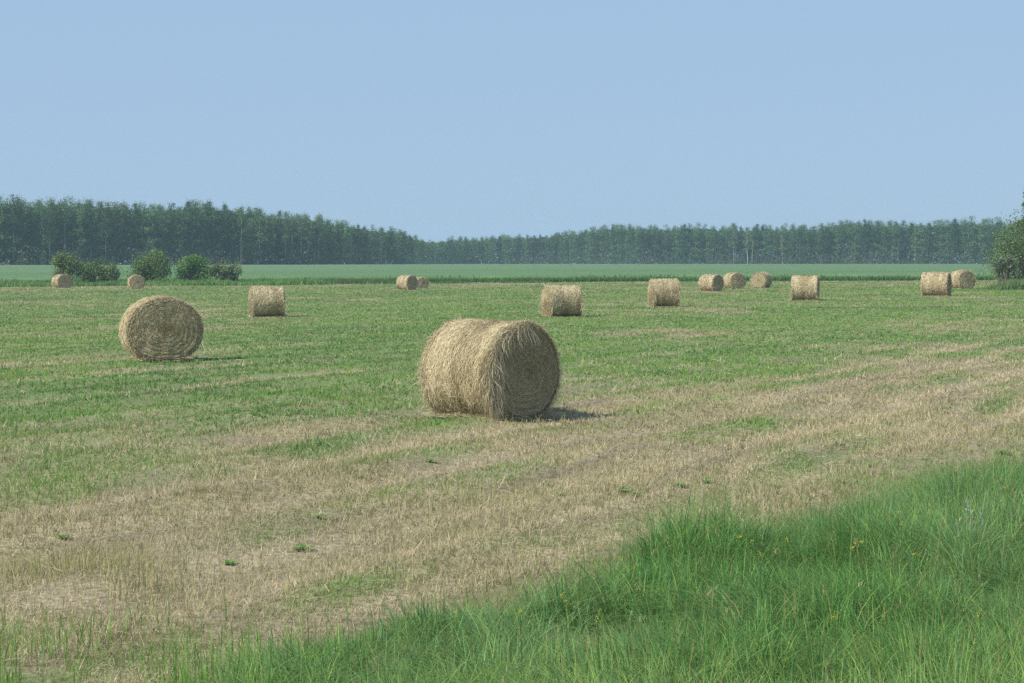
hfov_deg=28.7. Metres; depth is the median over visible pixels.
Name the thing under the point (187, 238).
aspen tree
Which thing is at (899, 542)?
wildflower
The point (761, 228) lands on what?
aspen tree
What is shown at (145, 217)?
aspen tree
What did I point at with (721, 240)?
aspen tree
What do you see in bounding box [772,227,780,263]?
aspen tree
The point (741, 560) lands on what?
wildflower
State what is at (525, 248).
aspen tree
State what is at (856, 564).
wildflower
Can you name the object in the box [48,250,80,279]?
bush
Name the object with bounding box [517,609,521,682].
wildflower
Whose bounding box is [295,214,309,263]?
aspen tree
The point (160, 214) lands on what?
aspen tree
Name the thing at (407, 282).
hay bale
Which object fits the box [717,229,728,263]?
aspen tree
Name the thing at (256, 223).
aspen tree
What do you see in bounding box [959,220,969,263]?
aspen tree
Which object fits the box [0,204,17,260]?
aspen tree
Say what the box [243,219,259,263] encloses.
aspen tree
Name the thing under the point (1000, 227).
aspen tree
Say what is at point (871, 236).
aspen tree
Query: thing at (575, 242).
aspen tree
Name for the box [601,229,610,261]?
aspen tree
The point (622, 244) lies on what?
aspen tree
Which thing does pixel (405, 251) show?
aspen tree
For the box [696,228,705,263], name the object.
aspen tree
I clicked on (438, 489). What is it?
loose straw
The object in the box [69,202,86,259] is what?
aspen tree
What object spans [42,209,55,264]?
aspen tree
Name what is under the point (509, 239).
aspen tree
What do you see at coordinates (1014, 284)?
pale grass
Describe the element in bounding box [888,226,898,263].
aspen tree
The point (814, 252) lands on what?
spruce tree
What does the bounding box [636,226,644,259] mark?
aspen tree
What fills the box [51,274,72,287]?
hay bale
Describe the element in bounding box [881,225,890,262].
aspen tree
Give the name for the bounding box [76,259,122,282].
bush
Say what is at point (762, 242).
aspen tree
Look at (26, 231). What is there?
aspen tree
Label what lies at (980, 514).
plumed plant
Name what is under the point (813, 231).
aspen tree
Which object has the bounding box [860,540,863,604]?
wildflower
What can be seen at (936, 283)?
hay bale
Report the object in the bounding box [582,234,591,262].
aspen tree
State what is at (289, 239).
aspen tree
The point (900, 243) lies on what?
aspen tree
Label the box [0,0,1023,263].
sky
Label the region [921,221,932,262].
aspen tree
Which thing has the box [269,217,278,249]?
aspen tree
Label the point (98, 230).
aspen tree
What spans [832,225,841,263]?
aspen tree
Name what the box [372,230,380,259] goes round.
aspen tree
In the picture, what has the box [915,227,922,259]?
aspen tree
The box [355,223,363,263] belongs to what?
aspen tree
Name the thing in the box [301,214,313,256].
aspen tree
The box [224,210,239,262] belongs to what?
aspen tree
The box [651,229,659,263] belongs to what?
aspen tree
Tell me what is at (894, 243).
aspen tree
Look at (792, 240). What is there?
aspen tree
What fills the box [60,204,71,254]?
aspen tree
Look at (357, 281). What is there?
edge weeds
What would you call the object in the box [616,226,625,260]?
aspen tree
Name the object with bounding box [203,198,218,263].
aspen tree
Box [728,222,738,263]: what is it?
aspen tree
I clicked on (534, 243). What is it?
aspen tree
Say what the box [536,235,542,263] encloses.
aspen tree
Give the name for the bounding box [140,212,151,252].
aspen tree
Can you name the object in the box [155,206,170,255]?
aspen tree
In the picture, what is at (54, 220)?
aspen tree
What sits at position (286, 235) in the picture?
aspen tree
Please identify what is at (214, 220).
aspen tree
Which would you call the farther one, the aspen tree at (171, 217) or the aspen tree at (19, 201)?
the aspen tree at (171, 217)
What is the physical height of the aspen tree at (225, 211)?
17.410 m
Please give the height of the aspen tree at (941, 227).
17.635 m
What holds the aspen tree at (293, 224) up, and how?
on the ground at (412, 464)
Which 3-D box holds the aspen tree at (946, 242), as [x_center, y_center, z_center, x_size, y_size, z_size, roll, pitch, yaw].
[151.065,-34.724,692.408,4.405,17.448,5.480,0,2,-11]
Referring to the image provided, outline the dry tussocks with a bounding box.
[0,477,567,604]
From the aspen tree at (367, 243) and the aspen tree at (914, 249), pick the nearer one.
the aspen tree at (367, 243)
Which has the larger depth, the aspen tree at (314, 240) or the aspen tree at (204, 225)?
the aspen tree at (314, 240)
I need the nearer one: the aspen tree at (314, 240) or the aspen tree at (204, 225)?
the aspen tree at (204, 225)
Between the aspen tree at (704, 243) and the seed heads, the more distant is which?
the aspen tree at (704, 243)
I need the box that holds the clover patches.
[0,301,1022,598]
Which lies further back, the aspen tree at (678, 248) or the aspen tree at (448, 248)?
the aspen tree at (448, 248)
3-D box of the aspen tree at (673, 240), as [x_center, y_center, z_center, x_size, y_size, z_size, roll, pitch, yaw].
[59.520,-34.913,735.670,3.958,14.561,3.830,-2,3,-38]
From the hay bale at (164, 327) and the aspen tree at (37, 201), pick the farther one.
the aspen tree at (37, 201)
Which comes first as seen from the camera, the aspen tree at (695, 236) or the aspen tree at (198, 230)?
the aspen tree at (198, 230)
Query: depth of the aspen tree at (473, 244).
799.46 m
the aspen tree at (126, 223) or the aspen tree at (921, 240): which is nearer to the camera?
the aspen tree at (126, 223)
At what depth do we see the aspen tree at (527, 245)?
799.78 m
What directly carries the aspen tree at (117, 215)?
on the ground at (412, 464)
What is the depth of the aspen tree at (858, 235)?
712.61 m
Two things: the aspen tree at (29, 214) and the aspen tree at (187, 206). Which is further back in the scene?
the aspen tree at (187, 206)
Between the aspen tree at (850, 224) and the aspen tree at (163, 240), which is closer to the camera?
the aspen tree at (163, 240)
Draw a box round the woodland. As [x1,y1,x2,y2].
[0,193,1023,264]
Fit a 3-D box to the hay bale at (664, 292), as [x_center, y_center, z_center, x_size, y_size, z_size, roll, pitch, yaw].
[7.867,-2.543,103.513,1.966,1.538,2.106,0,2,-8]
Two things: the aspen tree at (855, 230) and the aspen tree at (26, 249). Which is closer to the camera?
the aspen tree at (26, 249)
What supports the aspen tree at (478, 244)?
on the ground at (412, 464)
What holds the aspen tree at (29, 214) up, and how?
on the ground at (412, 464)
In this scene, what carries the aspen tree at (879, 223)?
on the ground at (412, 464)
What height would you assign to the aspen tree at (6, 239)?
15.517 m
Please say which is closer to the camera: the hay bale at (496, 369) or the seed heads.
the seed heads
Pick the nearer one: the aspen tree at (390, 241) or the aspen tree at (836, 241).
the aspen tree at (390, 241)
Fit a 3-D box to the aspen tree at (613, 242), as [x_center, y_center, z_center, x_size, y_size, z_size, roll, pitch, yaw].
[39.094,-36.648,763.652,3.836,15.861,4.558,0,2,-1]
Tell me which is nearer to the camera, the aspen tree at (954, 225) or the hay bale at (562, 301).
the hay bale at (562, 301)
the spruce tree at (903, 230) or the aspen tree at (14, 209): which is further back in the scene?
the spruce tree at (903, 230)
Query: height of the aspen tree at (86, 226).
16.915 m
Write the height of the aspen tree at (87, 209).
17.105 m
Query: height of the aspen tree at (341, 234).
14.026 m
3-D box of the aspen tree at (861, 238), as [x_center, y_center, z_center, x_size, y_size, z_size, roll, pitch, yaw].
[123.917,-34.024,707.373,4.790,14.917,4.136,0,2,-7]
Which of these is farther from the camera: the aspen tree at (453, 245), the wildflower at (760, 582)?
the aspen tree at (453, 245)
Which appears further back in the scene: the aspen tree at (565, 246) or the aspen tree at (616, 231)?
the aspen tree at (565, 246)
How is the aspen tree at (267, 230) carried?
on the ground at (412, 464)
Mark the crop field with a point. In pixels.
(601, 272)
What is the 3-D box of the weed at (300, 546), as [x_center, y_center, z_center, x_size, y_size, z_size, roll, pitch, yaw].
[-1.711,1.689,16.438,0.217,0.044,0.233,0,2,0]
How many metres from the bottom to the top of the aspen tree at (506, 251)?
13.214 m
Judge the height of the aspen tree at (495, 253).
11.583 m
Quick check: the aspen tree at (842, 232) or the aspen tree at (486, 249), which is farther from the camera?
the aspen tree at (486, 249)
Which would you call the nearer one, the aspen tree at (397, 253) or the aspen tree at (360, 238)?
the aspen tree at (360, 238)
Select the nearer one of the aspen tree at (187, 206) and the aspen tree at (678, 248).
the aspen tree at (187, 206)
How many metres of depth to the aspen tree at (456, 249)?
784.18 m
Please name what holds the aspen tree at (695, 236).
on the ground at (412, 464)
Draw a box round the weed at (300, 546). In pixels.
[292,544,314,549]
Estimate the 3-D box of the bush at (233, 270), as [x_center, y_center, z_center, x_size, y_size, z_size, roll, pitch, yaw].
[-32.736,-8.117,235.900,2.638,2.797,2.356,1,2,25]
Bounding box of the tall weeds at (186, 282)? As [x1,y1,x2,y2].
[0,276,335,286]
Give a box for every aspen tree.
[0,194,10,262]
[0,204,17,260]
[0,207,4,259]
[0,212,12,262]
[2,194,23,264]
[12,205,32,260]
[14,197,27,259]
[21,201,36,264]
[25,204,39,262]
[28,202,44,264]
[31,196,46,256]
[34,207,51,260]
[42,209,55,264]
[44,212,60,257]
[48,200,62,262]
[52,198,74,254]
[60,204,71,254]
[65,209,77,255]
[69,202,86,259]
[72,209,87,262]
[81,205,95,257]
[82,202,101,261]
[89,198,110,263]
[90,206,107,262]
[96,206,113,263]
[103,196,117,252]
[107,201,123,263]
[113,199,132,262]
[116,202,133,263]
[128,201,142,261]
[139,207,157,257]
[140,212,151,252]
[147,205,161,255]
[151,206,168,257]
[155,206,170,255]
[163,210,175,263]
[163,210,176,260]
[172,208,188,259]
[173,204,186,259]
[179,212,195,256]
[182,199,203,255]
[183,199,197,255]
[192,208,205,255]
[197,207,211,258]
[199,201,209,259]
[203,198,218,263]
[205,207,223,261]
[219,202,233,263]
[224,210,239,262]
[228,207,245,258]
[235,207,250,263]
[242,211,252,261]
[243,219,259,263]
[251,207,267,264]
[252,207,264,260]
[262,215,275,264]
[263,216,273,248]
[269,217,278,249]
[278,211,291,264]
[280,221,292,251]
[286,215,297,257]
[292,212,303,264]
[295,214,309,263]
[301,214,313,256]
[304,222,312,263]
[308,220,319,261]
[313,217,325,261]
[323,216,333,259]
[327,223,337,263]
[333,221,341,263]
[335,221,349,259]
[347,225,359,260]
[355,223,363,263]
[357,226,367,263]
[362,230,370,260]
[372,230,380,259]
[379,227,386,259]
[385,226,395,263]
[391,235,398,263]
[399,231,405,261]
[403,229,408,260]
[406,235,412,262]
[419,240,424,261]
[430,242,434,263]
[438,241,443,263]
[444,237,452,261]
[449,236,455,259]
[454,240,459,263]
[455,236,463,259]
[463,237,469,261]
[466,240,471,263]
[469,238,476,261]
[476,240,481,263]
[479,236,484,258]
[482,239,488,263]
[487,236,494,260]
[491,239,499,263]
[494,236,502,263]
[500,235,508,263]
[505,235,512,262]
[513,236,519,259]
[515,237,521,262]
[520,238,526,263]
[523,235,530,261]
[530,235,536,263]
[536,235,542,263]
[543,239,549,263]
[548,235,555,260]
[554,232,561,263]
[562,230,568,259]
[562,236,568,263]
[567,230,575,262]
[570,235,578,261]
[577,235,581,263]
[580,233,587,263]
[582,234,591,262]
[585,227,594,263]
[591,232,599,260]
[597,230,604,261]
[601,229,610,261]
[608,223,616,260]
[610,226,618,258]
[612,224,621,263]
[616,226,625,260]
[617,224,626,261]
[623,224,634,263]
[628,228,634,261]
[632,228,641,262]
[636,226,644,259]
[638,230,647,263]
[646,228,653,260]
[651,226,660,258]
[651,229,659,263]
[657,230,665,263]
[661,233,671,263]
[669,228,677,262]
[671,224,679,252]
[672,229,682,262]
[679,222,687,262]
[684,223,695,258]
[691,229,700,262]
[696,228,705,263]
[701,229,706,259]
[702,229,712,263]
[710,230,718,262]
[717,225,726,259]
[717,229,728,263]
[722,227,733,261]
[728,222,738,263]
[730,226,739,261]
[736,226,744,263]
[742,227,750,263]
[747,231,757,252]
[752,224,762,263]
[755,226,765,261]
[759,231,769,263]
[764,230,773,262]
[765,225,775,257]
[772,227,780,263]
[777,225,786,263]
[780,228,791,262]
[788,225,796,259]
[794,225,805,263]
[800,223,806,259]
[804,230,814,259]
[808,226,818,263]
[816,223,827,263]
[820,225,829,261]
[826,225,836,263]
[829,225,838,261]
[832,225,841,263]
[836,223,847,263]
[844,227,855,259]
[845,219,854,250]
[850,222,860,261]
[853,220,863,263]
[856,226,867,261]
[859,219,869,261]
[863,219,876,260]
[866,222,875,255]
[871,221,881,262]
[872,221,882,263]
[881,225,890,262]
[884,221,893,263]
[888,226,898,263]
[890,221,899,263]
[894,224,904,251]
[898,225,907,255]
[905,222,913,263]
[909,227,920,251]
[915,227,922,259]
[917,227,928,263]
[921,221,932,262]
[929,220,940,261]
[935,216,945,261]
[941,219,952,261]
[946,219,958,262]
[950,222,962,263]
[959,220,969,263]
[963,215,977,263]
[971,224,981,262]
[975,220,987,263]
[997,221,1005,251]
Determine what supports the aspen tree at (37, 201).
on the ground at (412, 464)
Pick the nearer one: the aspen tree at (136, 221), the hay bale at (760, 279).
the hay bale at (760, 279)
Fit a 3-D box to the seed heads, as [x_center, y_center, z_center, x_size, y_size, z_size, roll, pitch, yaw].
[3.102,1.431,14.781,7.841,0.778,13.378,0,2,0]
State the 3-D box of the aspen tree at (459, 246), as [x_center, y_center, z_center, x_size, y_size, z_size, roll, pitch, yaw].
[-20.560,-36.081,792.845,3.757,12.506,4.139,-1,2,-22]
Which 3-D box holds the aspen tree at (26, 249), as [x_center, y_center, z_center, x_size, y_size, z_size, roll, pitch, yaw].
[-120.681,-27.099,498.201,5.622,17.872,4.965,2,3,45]
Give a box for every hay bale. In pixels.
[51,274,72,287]
[115,294,210,361]
[126,274,145,288]
[248,285,289,316]
[395,275,417,289]
[407,314,579,421]
[416,276,430,288]
[539,283,584,316]
[646,278,681,306]
[698,274,724,291]
[723,272,745,288]
[750,271,771,287]
[790,275,820,300]
[920,271,952,295]
[951,270,975,288]
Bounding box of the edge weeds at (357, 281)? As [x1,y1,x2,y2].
[321,278,553,283]
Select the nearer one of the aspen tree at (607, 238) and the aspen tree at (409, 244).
the aspen tree at (409, 244)
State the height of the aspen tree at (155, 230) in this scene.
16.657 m
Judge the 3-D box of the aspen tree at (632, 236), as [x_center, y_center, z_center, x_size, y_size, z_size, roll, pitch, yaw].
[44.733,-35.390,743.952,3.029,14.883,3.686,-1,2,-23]
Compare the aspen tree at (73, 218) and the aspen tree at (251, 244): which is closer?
the aspen tree at (73, 218)
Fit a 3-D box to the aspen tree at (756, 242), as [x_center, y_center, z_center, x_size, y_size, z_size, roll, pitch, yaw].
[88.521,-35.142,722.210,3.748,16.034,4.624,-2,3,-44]
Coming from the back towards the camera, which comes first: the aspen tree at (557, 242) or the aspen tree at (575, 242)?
the aspen tree at (557, 242)
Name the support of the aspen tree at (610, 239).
on the ground at (412, 464)
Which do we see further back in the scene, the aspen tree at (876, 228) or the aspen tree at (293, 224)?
the aspen tree at (876, 228)
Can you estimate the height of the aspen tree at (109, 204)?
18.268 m
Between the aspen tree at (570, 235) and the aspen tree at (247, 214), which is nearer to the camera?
the aspen tree at (247, 214)
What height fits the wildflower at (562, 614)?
0.503 m
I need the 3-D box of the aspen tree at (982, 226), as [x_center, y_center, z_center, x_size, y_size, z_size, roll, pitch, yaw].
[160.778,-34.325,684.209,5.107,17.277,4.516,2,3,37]
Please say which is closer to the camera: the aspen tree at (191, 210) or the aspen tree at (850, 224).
the aspen tree at (191, 210)
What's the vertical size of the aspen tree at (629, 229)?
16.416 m
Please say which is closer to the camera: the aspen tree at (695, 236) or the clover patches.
the clover patches
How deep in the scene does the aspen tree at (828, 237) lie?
711.51 m
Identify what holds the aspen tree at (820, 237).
on the ground at (412, 464)
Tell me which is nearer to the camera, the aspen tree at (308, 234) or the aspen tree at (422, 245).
the aspen tree at (308, 234)
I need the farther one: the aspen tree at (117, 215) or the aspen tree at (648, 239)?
the aspen tree at (648, 239)
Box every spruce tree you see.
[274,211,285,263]
[809,232,819,263]
[899,219,907,263]
[985,225,993,263]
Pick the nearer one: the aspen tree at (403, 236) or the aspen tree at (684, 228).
the aspen tree at (403, 236)
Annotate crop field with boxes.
[0,263,1022,282]
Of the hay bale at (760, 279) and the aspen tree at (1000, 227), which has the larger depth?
the aspen tree at (1000, 227)
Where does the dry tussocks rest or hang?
on the ground at (412, 464)
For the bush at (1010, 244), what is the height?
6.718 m
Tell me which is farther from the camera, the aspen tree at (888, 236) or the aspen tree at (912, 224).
the aspen tree at (888, 236)
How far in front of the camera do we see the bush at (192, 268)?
234.27 m
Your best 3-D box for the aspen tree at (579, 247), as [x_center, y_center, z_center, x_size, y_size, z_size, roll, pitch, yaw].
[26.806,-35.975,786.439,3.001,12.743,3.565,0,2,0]
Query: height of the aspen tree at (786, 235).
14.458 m
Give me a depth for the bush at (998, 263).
167.54 m
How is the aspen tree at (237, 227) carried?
on the ground at (412, 464)
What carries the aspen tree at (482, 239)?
on the ground at (412, 464)
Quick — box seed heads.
[376,450,1023,682]
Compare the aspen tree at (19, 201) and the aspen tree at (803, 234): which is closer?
the aspen tree at (19, 201)
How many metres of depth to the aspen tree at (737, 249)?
729.34 m
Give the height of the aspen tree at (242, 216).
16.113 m
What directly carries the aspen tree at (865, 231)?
on the ground at (412, 464)
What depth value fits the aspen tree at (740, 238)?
725.84 m
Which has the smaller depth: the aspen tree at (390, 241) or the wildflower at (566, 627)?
the wildflower at (566, 627)
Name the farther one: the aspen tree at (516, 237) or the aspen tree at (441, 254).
the aspen tree at (516, 237)
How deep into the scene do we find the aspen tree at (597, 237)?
773.13 m
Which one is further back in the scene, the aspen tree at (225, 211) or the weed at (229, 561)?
the aspen tree at (225, 211)
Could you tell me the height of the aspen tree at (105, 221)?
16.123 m
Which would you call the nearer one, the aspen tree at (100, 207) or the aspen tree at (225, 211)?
the aspen tree at (100, 207)
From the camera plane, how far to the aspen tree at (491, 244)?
799.86 m
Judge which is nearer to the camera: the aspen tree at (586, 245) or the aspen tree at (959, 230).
the aspen tree at (959, 230)
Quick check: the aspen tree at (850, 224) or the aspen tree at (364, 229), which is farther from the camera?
the aspen tree at (850, 224)
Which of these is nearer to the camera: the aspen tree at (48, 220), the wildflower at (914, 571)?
the wildflower at (914, 571)
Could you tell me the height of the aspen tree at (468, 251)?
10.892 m
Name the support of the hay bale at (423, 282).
on the ground at (412, 464)
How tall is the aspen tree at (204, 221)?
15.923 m
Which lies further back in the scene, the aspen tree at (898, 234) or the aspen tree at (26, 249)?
the aspen tree at (898, 234)
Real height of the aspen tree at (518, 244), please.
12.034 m
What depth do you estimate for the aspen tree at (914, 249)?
697.30 m
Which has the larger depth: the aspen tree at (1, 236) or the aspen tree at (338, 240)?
the aspen tree at (338, 240)
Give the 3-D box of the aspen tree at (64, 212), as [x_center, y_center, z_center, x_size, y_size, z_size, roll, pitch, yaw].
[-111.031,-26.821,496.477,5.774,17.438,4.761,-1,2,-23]
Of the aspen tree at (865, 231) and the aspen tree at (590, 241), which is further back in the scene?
the aspen tree at (590, 241)
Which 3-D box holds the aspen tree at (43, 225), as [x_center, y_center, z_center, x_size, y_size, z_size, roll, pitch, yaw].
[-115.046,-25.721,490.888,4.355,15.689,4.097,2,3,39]
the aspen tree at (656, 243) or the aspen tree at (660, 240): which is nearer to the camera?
the aspen tree at (660, 240)
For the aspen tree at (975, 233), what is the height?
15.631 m
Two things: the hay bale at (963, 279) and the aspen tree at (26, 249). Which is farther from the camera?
the aspen tree at (26, 249)
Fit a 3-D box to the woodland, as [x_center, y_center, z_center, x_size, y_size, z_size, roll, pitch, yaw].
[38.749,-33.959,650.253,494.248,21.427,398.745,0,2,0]
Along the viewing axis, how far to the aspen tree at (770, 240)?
720.15 m
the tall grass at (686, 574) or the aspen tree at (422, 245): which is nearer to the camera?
the tall grass at (686, 574)
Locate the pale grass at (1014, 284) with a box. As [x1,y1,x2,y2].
[953,278,1023,289]
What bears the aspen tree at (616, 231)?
on the ground at (412, 464)
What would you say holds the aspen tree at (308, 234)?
on the ground at (412, 464)
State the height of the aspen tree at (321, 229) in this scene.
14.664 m
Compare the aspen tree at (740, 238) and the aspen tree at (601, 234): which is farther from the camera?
the aspen tree at (601, 234)
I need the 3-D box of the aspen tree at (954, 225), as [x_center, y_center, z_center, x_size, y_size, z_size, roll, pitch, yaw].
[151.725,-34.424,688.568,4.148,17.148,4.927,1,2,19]
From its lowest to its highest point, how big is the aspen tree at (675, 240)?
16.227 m
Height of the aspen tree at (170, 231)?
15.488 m
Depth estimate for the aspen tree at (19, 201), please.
494.90 m
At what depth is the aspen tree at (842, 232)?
709.78 m
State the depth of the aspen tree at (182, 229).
508.04 m
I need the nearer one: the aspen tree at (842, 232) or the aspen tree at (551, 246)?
the aspen tree at (842, 232)
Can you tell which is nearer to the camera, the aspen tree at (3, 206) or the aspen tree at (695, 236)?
the aspen tree at (3, 206)
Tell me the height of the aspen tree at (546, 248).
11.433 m
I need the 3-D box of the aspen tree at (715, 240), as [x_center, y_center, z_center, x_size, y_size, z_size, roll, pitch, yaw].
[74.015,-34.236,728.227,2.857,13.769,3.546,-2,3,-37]
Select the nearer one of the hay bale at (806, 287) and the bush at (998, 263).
the hay bale at (806, 287)
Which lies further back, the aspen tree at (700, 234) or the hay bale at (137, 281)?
the aspen tree at (700, 234)
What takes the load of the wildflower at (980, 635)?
on the ground at (412, 464)
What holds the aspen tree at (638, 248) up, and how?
on the ground at (412, 464)
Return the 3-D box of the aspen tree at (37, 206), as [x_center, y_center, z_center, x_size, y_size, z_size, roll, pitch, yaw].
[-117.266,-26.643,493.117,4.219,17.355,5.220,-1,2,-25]
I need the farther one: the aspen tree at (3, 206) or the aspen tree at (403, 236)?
the aspen tree at (403, 236)
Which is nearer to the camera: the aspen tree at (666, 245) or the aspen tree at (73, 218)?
the aspen tree at (73, 218)
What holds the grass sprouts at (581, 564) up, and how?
on the ground at (412, 464)
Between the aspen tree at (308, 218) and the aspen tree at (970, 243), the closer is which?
the aspen tree at (308, 218)
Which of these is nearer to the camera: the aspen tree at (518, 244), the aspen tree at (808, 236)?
the aspen tree at (808, 236)
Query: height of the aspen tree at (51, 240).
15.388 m
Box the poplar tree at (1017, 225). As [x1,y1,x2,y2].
[1013,192,1023,273]
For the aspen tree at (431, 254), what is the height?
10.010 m
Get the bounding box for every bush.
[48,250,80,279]
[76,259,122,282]
[122,248,174,281]
[174,254,212,280]
[208,261,229,280]
[226,261,242,280]
[791,257,803,263]
[975,209,1023,285]
[989,251,1022,282]
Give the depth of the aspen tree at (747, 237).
724.61 m
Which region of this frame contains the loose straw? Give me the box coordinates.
[0,297,1023,682]
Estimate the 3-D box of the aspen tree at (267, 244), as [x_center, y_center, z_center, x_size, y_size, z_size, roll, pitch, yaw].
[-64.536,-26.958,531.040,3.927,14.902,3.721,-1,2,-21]
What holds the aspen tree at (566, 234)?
on the ground at (412, 464)
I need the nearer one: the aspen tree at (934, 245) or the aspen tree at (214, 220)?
the aspen tree at (214, 220)
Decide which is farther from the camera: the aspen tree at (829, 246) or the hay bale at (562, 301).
the aspen tree at (829, 246)
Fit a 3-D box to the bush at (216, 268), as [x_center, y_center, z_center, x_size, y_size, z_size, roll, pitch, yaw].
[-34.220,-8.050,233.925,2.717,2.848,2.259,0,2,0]
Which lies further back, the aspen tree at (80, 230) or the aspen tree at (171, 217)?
the aspen tree at (171, 217)
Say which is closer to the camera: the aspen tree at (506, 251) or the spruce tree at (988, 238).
the spruce tree at (988, 238)
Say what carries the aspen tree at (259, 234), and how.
on the ground at (412, 464)
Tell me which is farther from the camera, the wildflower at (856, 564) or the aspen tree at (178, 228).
the aspen tree at (178, 228)
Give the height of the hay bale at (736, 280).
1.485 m
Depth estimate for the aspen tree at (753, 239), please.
722.54 m
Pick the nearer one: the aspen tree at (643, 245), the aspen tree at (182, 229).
the aspen tree at (182, 229)
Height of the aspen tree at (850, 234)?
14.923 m
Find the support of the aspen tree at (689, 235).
on the ground at (412, 464)
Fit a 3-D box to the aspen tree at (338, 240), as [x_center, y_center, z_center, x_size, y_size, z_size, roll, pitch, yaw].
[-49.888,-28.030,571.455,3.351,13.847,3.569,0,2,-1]
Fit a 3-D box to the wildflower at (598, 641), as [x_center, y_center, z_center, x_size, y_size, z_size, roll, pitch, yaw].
[0.456,1.692,10.614,0.034,0.488,0.026,0,2,0]
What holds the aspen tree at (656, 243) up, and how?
on the ground at (412, 464)
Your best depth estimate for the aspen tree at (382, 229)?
628.39 m
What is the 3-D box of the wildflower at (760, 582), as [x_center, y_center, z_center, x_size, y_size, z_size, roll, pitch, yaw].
[1.513,1.556,12.203,0.039,0.564,0.027,0,2,0]
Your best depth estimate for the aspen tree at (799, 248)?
714.90 m
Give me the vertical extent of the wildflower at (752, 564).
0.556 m
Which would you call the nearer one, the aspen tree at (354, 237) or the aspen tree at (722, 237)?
the aspen tree at (354, 237)
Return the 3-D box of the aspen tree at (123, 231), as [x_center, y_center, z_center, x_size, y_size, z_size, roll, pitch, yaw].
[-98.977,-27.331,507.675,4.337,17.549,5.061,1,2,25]
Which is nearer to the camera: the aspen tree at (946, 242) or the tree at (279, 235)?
the tree at (279, 235)
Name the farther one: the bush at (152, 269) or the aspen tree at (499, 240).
the aspen tree at (499, 240)
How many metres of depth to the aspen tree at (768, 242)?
724.12 m
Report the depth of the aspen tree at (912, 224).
702.92 m
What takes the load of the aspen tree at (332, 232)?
on the ground at (412, 464)
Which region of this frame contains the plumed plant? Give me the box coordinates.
[955,498,985,553]
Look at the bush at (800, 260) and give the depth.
639.26 m
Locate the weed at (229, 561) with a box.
[220,559,239,563]
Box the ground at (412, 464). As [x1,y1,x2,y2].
[0,280,1023,682]
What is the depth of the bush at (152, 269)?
233.67 m
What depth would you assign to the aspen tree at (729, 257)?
727.42 m
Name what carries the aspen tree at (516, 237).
on the ground at (412, 464)
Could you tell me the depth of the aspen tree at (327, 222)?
564.46 m
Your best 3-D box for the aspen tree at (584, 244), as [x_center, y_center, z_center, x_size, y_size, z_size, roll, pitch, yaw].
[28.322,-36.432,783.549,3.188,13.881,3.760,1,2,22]
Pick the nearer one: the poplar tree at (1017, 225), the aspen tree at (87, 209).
the poplar tree at (1017, 225)
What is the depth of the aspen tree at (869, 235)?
706.02 m
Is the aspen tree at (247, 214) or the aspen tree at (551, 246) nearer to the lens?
the aspen tree at (247, 214)
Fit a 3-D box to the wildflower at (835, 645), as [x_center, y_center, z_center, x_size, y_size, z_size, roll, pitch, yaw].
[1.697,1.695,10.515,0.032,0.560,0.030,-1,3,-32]
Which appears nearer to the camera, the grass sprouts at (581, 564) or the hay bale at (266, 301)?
the grass sprouts at (581, 564)
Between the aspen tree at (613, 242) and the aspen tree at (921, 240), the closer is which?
the aspen tree at (921, 240)
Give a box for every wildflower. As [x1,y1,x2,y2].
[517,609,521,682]
[560,592,563,662]
[565,600,567,671]
[595,616,599,674]
[738,534,742,599]
[750,539,753,600]
[757,552,762,625]
[785,536,788,599]
[831,611,836,682]
[853,542,857,599]
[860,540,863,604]
[896,511,900,576]
[900,521,902,569]
[912,551,915,600]
[977,609,981,666]
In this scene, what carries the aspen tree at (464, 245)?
on the ground at (412, 464)
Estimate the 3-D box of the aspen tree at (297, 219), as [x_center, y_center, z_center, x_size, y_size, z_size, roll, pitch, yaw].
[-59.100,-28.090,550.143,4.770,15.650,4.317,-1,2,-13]
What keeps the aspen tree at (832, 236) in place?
on the ground at (412, 464)
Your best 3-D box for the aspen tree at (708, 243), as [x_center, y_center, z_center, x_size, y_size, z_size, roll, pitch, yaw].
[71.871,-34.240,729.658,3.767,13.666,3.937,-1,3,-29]
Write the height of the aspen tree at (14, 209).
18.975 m
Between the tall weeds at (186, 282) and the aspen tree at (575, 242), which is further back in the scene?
the aspen tree at (575, 242)
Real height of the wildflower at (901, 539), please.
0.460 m
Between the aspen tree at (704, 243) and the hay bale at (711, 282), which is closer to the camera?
the hay bale at (711, 282)
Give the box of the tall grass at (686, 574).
[105,439,1023,682]
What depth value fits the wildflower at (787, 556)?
13.38 m
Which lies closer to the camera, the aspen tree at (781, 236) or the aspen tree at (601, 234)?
the aspen tree at (781, 236)
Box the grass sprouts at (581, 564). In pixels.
[68,455,1010,682]

